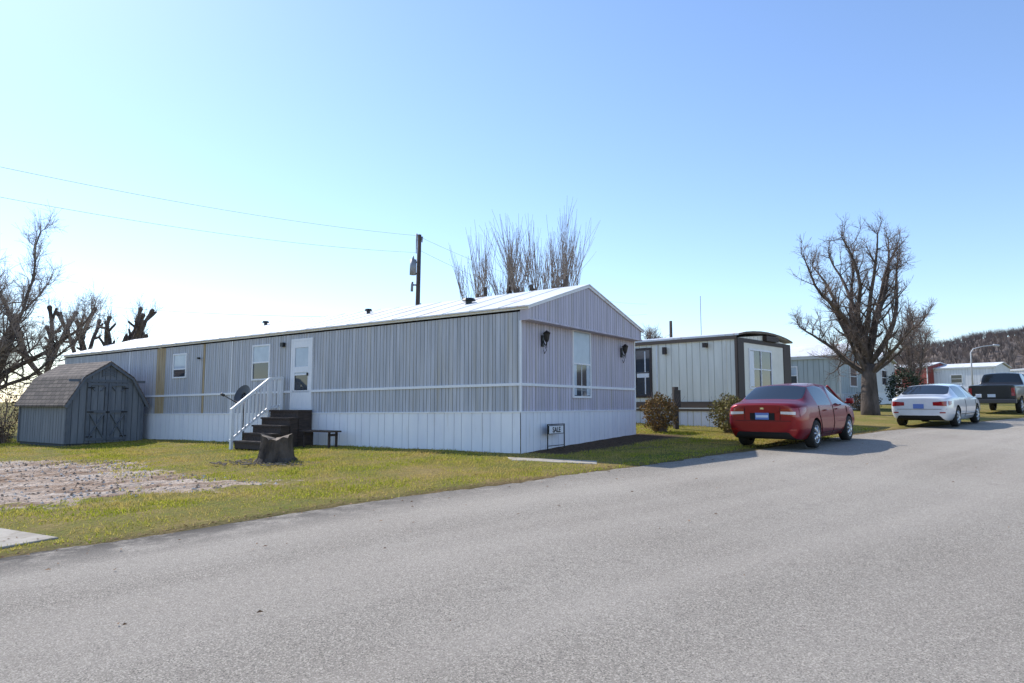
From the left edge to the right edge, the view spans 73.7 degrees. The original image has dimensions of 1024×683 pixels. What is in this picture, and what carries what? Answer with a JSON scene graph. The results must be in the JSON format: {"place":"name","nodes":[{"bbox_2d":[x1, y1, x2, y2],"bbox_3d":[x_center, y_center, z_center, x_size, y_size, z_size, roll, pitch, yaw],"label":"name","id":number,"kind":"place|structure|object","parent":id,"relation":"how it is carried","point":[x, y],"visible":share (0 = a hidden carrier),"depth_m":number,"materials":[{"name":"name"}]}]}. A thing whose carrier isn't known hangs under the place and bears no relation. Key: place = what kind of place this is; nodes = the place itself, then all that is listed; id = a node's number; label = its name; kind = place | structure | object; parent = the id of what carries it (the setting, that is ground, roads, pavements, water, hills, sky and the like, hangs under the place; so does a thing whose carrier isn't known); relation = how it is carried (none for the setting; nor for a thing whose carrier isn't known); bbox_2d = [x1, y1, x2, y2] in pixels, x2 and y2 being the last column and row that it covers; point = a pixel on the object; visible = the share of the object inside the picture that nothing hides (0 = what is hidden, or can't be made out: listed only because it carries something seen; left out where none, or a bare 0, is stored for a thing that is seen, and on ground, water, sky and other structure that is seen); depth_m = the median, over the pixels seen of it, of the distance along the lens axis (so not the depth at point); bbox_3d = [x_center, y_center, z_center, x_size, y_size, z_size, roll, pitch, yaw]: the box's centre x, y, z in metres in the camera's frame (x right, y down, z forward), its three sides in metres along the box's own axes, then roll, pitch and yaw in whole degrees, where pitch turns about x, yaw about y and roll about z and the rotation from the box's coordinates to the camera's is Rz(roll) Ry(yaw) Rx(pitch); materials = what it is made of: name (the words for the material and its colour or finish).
{"place":"outdoors","nodes":[
{"label":"outdoors","id":0,"kind":"place"},
{"bbox_2d":[7,295,322,316],"bbox_3d":[-19.500,-2.112,37.857,25.963,2.413,0.013,-1,-6,16],"label":"power line","id":1,"kind":"object","parent":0,"point":[209,313],"visible":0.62,"depth_m":36.85,"materials":[{"name":"black metal"}]},
{"bbox_2d":[0,418,1023,682],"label":"asphalt road","id":2,"kind":"structure","parent":0,"point":[892,556],"depth_m":5.45,"materials":[{"name":"grey asphalt"}]},
{"bbox_2d":[729,383,854,447],"bbox_3d":[7.158,1.791,17.172,2.160,1.488,4.606,-5,-5,41],"label":"parked car","id":3,"kind":"object","parent":2,"relation":"on","point":[810,414],"visible":1,"depth_m":15.74,"materials":[{"name":"red paint"}]},
{"bbox_2d":[891,384,981,426],"bbox_3d":[15.130,2.212,24.229,2.200,1.429,4.964,-5,-6,45],"label":"parked car","id":4,"kind":"object","parent":2,"relation":"on","point":[954,404],"visible":1,"depth_m":22.77,"materials":[{"name":"silver metal"}]},
{"bbox_2d":[0,396,1023,557],"bbox_3d":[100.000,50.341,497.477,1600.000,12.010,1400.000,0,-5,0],"label":"lawn ground","id":5,"kind":"structure","parent":0,"point":[886,419],"depth_m":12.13,"materials":[{"name":"green plant"}]},
{"bbox_2d":[0,381,26,442],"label":"shrub","id":6,"kind":"object","parent":5,"relation":"on","point":[4,425],"visible":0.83,"depth_m":23.48,"materials":[{"name":"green plant"}]},
{"bbox_2d":[0,528,57,548],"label":"concrete slab","id":7,"kind":"structure","parent":5,"relation":"on","point":[12,535],"depth_m":7.61,"materials":[{"name":"grey concrete"}]},
{"bbox_2d":[13,293,81,375],"bbox_3d":[-25.083,1.080,35.927,4.513,7.344,3.348,0,-5,0],"label":"pollarded tree","id":8,"kind":"object","parent":5,"relation":"on","point":[49,309],"visible":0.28,"depth_m":35.53,"materials":[{"name":"brown plant"}]},
{"bbox_2d":[0,200,117,401],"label":"bare tree","id":9,"kind":"object","parent":5,"relation":"on","point":[9,347],"visible":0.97,"depth_m":30.23,"materials":[{"name":"brown plant"}]},
{"bbox_2d":[14,361,149,445],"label":"storage shed","id":10,"kind":"structure","parent":5,"relation":"on","point":[81,403],"depth_m":22.07,"materials":[{"name":"grey paint"}]},
{"bbox_2d":[47,296,154,352],"bbox_3d":[-22.321,1.014,37.507,5.896,7.566,4.210,0,-5,0],"label":"pollarded tree","id":11,"kind":"object","parent":5,"relation":"on","point":[94,338],"visible":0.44,"depth_m":37.35,"materials":[{"name":"brown plant"}]},
{"bbox_2d":[98,295,163,345],"bbox_3d":[-20.580,0.947,36.800,3.416,7.501,3.291,2,-6,-23],"label":"pollarded tree","id":12,"kind":"object","parent":5,"relation":"on","point":[139,326],"visible":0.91,"depth_m":36.51,"materials":[{"name":"brown plant"}]},
{"bbox_2d":[0,459,276,508],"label":"earth clods","id":13,"kind":"object","parent":5,"relation":"on","point":[113,490],"visible":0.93,"depth_m":12.37,"materials":[{"name":"beige soil"}]},
{"bbox_2d":[220,385,249,439],"bbox_3d":[-7.553,2.086,18.670,0.778,1.795,0.422,1,-5,-8],"label":"satellite dish","id":14,"kind":"object","parent":5,"relation":"on","point":[242,392],"visible":0.65,"depth_m":18.80,"materials":[{"name":"grey metal"}]},
{"bbox_2d":[210,434,319,465],"bbox_3d":[-5.079,2.325,14.714,2.556,0.689,2.130,0,-5,0],"label":"tree stump","id":15,"kind":"object","parent":5,"relation":"on","point":[275,451],"visible":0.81,"depth_m":14.40,"materials":[{"name":"brown wood"}]},
{"bbox_2d":[229,377,311,449],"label":"porch steps","id":16,"kind":"structure","parent":5,"relation":"on","point":[280,422],"depth_m":18.32,"materials":[{"name":"brown wood"}]},
{"bbox_2d":[300,430,340,447],"bbox_3d":[-5.000,2.561,17.785,1.200,0.490,0.360,-4,-6,34],"label":"bench","id":17,"kind":"object","parent":5,"relation":"on","point":[329,432],"visible":0.8,"depth_m":17.68,"materials":[{"name":"brown wood"}]},
{"bbox_2d":[65,288,640,453],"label":"walls","id":18,"kind":"structure","parent":5,"relation":"on","point":[482,349],"depth_m":17.28,"materials":[{"name":"metal"}]},
{"bbox_2d":[61,284,644,355],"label":"roof","id":19,"kind":"structure","parent":18,"relation":"on","point":[512,300],"depth_m":19.98,"materials":[{"name":"metal"}]},
{"bbox_2d":[262,298,475,324],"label":"roof vents","id":20,"kind":"object","parent":19,"relation":"on","point":[468,300],"visible":0.73,"depth_m":17.83,"materials":[{"name":"grey metal"}]},
{"bbox_2d":[64,286,643,414],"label":"trim","id":21,"kind":"structure","parent":18,"relation":"attached to","point":[524,313],"depth_m":17.33,"materials":[{"name":"metal"}]},
{"bbox_2d":[172,330,591,409],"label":"windows and door","id":22,"kind":"structure","parent":18,"relation":"attached to","point":[301,374],"depth_m":19.01,"materials":[{"name":"white glass"}]},
{"bbox_2d":[197,330,627,362],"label":"coach lamps","id":23,"kind":"object","parent":18,"relation":"attached to","point":[545,336],"visible":1,"depth_m":15.82,"materials":[{"name":"black metal"}]},
{"bbox_2d":[410,234,422,304],"bbox_3d":[-4.989,-0.718,35.182,0.669,9.874,0.349,2,-6,-22],"label":"utility pole","id":24,"kind":"object","parent":5,"relation":"on","point":[413,262],"visible":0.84,"depth_m":35.37,"materials":[{"name":"brown wood"}]},
{"bbox_2d":[1,197,416,252],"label":"power line","id":25,"kind":"object","parent":24,"relation":"attached to","point":[186,228],"visible":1,"depth_m":26.52,"materials":[{"name":"black metal"}]},
{"bbox_2d":[2,167,415,235],"bbox_3d":[-16.480,-6.207,22.670,0.015,1.065,34.741,-5,-7,41],"label":"power line","id":26,"kind":"object","parent":24,"relation":"attached to","point":[192,204],"visible":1,"depth_m":26.79,"materials":[{"name":"black rubber"}]},
{"bbox_2d":[449,217,536,298],"bbox_3d":[-0.930,-0.825,31.157,4.236,9.006,4.997,-1,-5,10],"label":"pollarded tree","id":27,"kind":"object","parent":5,"relation":"on","point":[477,282],"visible":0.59,"depth_m":31.15,"materials":[{"name":"brown plant"}]},
{"bbox_2d":[1,429,1008,624],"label":"fallen leaves","id":28,"kind":"object","parent":5,"relation":"on","point":[124,623],"visible":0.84,"depth_m":9.08,"materials":[{"name":"brown plant"}]},
{"bbox_2d":[479,199,598,295],"bbox_3d":[1.059,-1.101,30.191,5.806,9.352,6.283,0,-5,0],"label":"pollarded tree","id":29,"kind":"object","parent":5,"relation":"on","point":[563,269],"visible":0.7,"depth_m":29.54,"materials":[{"name":"brown plant"}]},
{"bbox_2d":[508,457,596,463],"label":"concrete slab","id":30,"kind":"structure","parent":5,"relation":"on","point":[557,460],"depth_m":13.39,"materials":[{"name":"grey concrete"}]},
{"bbox_2d":[547,423,564,450],"bbox_3d":[1.017,2.219,15.692,0.028,0.650,0.780,-4,-6,34],"label":"for sale sign","id":31,"kind":"object","parent":5,"relation":"on","point":[555,429],"visible":0.98,"depth_m":15.67,"materials":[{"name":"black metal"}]},
{"bbox_2d":[641,324,670,338],"bbox_3d":[8.316,1.428,37.861,3.163,5.122,2.784,-3,-6,31],"label":"bare tree","id":32,"kind":"object","parent":5,"relation":"on","point":[648,334],"visible":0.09,"depth_m":38.47,"materials":[{"name":"brown plant"}]},
{"bbox_2d":[637,391,683,431],"bbox_3d":[4.403,2.131,20.831,1.367,1.253,1.566,3,-6,-32],"label":"shrub","id":33,"kind":"object","parent":5,"relation":"on","point":[655,423],"visible":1,"depth_m":20.61,"materials":[{"name":"brown plant"}]},
{"bbox_2d":[672,387,680,428],"bbox_3d":[5.257,2.231,21.863,0.240,1.550,0.190,2,-6,-17],"label":"utility pedestal","id":34,"kind":"object","parent":5,"relation":"on","point":[676,397],"visible":0.68,"depth_m":21.82,"materials":[{"name":"brown"}]},
{"bbox_2d":[635,336,783,426],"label":"walls","id":35,"kind":"structure","parent":5,"relation":"on","point":[693,371],"depth_m":23.46,"materials":[{"name":"white metal"}]},
{"bbox_2d":[669,321,672,336],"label":"utility pole","id":36,"kind":"object","parent":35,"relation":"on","point":[670,328],"visible":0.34,"depth_m":48.92,"materials":[{"name":"brown wood"}]},
{"bbox_2d":[635,335,738,410],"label":"trim","id":37,"kind":"structure","parent":35,"relation":"attached to","point":[691,404],"depth_m":23.30,"materials":[{"name":"brown"}]},
{"bbox_2d":[635,331,792,343],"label":"roof","id":38,"kind":"structure","parent":37,"relation":"on","point":[784,340],"depth_m":24.11,"materials":[{"name":"metal"}]},
{"bbox_2d":[635,337,791,408],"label":"trim","id":39,"kind":"structure","parent":35,"relation":"attached to","point":[762,363],"depth_m":24.08,"materials":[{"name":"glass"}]},
{"bbox_2d":[706,391,742,432],"bbox_3d":[6.654,2.106,20.428,1.504,1.254,1.647,-4,-6,35],"label":"shrub","id":40,"kind":"object","parent":5,"relation":"on","point":[724,402],"visible":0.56,"depth_m":20.38,"materials":[{"name":"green plant"}]},
{"bbox_2d":[791,349,860,408],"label":"walls","id":41,"kind":"structure","parent":5,"relation":"on","point":[811,371],"depth_m":35.96,"materials":[{"name":"grey metal"}]},
{"bbox_2d":[791,366,857,387],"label":"windows","id":42,"kind":"structure","parent":41,"relation":"attached to","point":[852,376],"depth_m":36.74,"materials":[{"name":"white glass"}]},
{"bbox_2d":[791,356,858,396],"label":"trim","id":43,"kind":"structure","parent":41,"relation":"attached to","point":[823,357],"depth_m":35.71,"materials":[{"name":"grey metal"}]},
{"bbox_2d":[790,343,850,357],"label":"roof","id":44,"kind":"structure","parent":43,"relation":"on","point":[799,351],"depth_m":37.15,"materials":[{"name":"metal"}]},
{"bbox_2d":[786,208,937,414],"bbox_3d":[15.654,-1.190,31.024,6.329,9.657,8.914,-3,-6,31],"label":"bare tree","id":45,"kind":"object","parent":5,"relation":"on","point":[857,331],"visible":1,"depth_m":30.76,"materials":[{"name":"brown plant"}]},
{"bbox_2d":[848,392,881,410],"bbox_3d":[18.018,3.054,35.000,2.640,0.978,1.292,4,-7,-36],"label":"shrub","id":46,"kind":"object","parent":5,"relation":"on","point":[856,402],"visible":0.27,"depth_m":34.73,"materials":[{"name":"green plant"}]},
{"bbox_2d":[874,356,894,403],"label":"walls","id":47,"kind":"structure","parent":5,"relation":"on","point":[883,395],"depth_m":44.21,"materials":[{"name":"white metal"}]},
{"bbox_2d":[881,369,887,385],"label":"windows","id":48,"kind":"structure","parent":47,"relation":"attached to","point":[883,380],"depth_m":44.33,"materials":[{"name":"clear glass"}]},
{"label":"trim","id":49,"kind":"object","parent":47,"relation":"attached to","visible":0},
{"bbox_2d":[873,352,896,363],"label":"roof","id":50,"kind":"structure","parent":49,"relation":"on","point":[893,361],"depth_m":45.71,"materials":[{"name":"metal"}]},
{"bbox_2d":[877,326,933,380],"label":"bare tree","id":51,"kind":"object","parent":5,"relation":"on","point":[916,369],"visible":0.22,"depth_m":49.98,"materials":[{"name":"brown plant"}]},
{"bbox_2d":[881,366,930,400],"bbox_3d":[21.059,2.441,36.492,2.461,2.408,2.193,-3,-6,26],"label":"evergreen shrub","id":52,"kind":"object","parent":5,"relation":"on","point":[915,380],"visible":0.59,"depth_m":36.28,"materials":[{"name":"green plant"}]},
{"bbox_2d":[874,302,938,382],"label":"bare tree","id":53,"kind":"object","parent":5,"relation":"on","point":[921,352],"visible":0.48,"depth_m":46.07,"materials":[{"name":"brown plant"}]},
{"bbox_2d":[894,363,941,394],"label":"walls","id":54,"kind":"structure","parent":5,"relation":"on","point":[931,378],"depth_m":74.32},
{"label":"trim","id":55,"kind":"object","parent":54,"relation":"attached to","visible":0},
{"bbox_2d":[894,362,946,367],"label":"roof","id":56,"kind":"structure","parent":55,"relation":"on","point":[933,363],"depth_m":75.07,"materials":[{"name":"metal"}]},
{"bbox_2d":[893,326,1023,368],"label":"distant woodland","id":57,"kind":"object","parent":5,"relation":"on","point":[957,343],"visible":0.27,"depth_m":352.97,"materials":[{"name":"brown plant"}]},
{"bbox_2d":[934,364,1008,387],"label":"walls","id":58,"kind":"structure","parent":5,"relation":"on","point":[942,376],"depth_m":72.07,"materials":[{"name":"white metal"}]},
{"bbox_2d":[950,374,962,382],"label":"windows","id":59,"kind":"structure","parent":58,"relation":"attached to","point":[958,378],"depth_m":72.68,"materials":[{"name":"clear glass"}]},
{"bbox_2d":[933,367,1009,390],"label":"trim","id":60,"kind":"structure","parent":58,"relation":"attached to","point":[966,388],"depth_m":71.88,"materials":[{"name":"white"}]},
{"bbox_2d":[928,362,1011,368],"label":"roof","id":61,"kind":"structure","parent":60,"relation":"on","point":[989,364],"depth_m":72.42,"materials":[{"name":"metal"}]},
{"bbox_2d":[970,344,999,384],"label":"street lamp","id":62,"kind":"object","parent":5,"relation":"on","point":[971,360],"visible":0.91,"depth_m":70.62,"materials":[{"name":"grey metal"}]},
{"bbox_2d":[968,373,1023,412],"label":"pickup truck","id":63,"kind":"object","parent":5,"relation":"on","point":[993,389],"visible":0.9,"depth_m":31.68,"materials":[{"name":"grey paint"}]},
{"bbox_2d":[1010,370,1023,373],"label":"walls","id":64,"kind":"structure","parent":5,"relation":"on","point":[1022,372],"depth_m":79.28,"materials":[{"name":"white metal"}]},
{"bbox_2d":[1014,335,1023,366],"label":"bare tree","id":65,"kind":"object","parent":5,"relation":"on","point":[1021,348],"visible":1,"depth_m":85.49,"materials":[{"name":"brown plant"}]},
{"bbox_2d":[0,0,1023,401],"label":"sky","id":66,"kind":"structure","parent":0,"point":[701,139],"materials":[{"name":"blue"}]},
{"bbox_2d":[763,336,778,342],"bbox_3d":[8.732,-0.128,24.691,1.420,0.360,1.000,-5,-7,44],"label":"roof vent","id":67,"kind":"object","parent":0,"point":[771,339],"visible":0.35,"depth_m":24.12,"materials":[{"name":"grey metal"}]},
{"bbox_2d":[897,336,1023,368],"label":"hill","id":68,"kind":"structure","parent":0,"point":[996,354],"depth_m":342.46,"materials":[{"name":"plant"}]}
]}

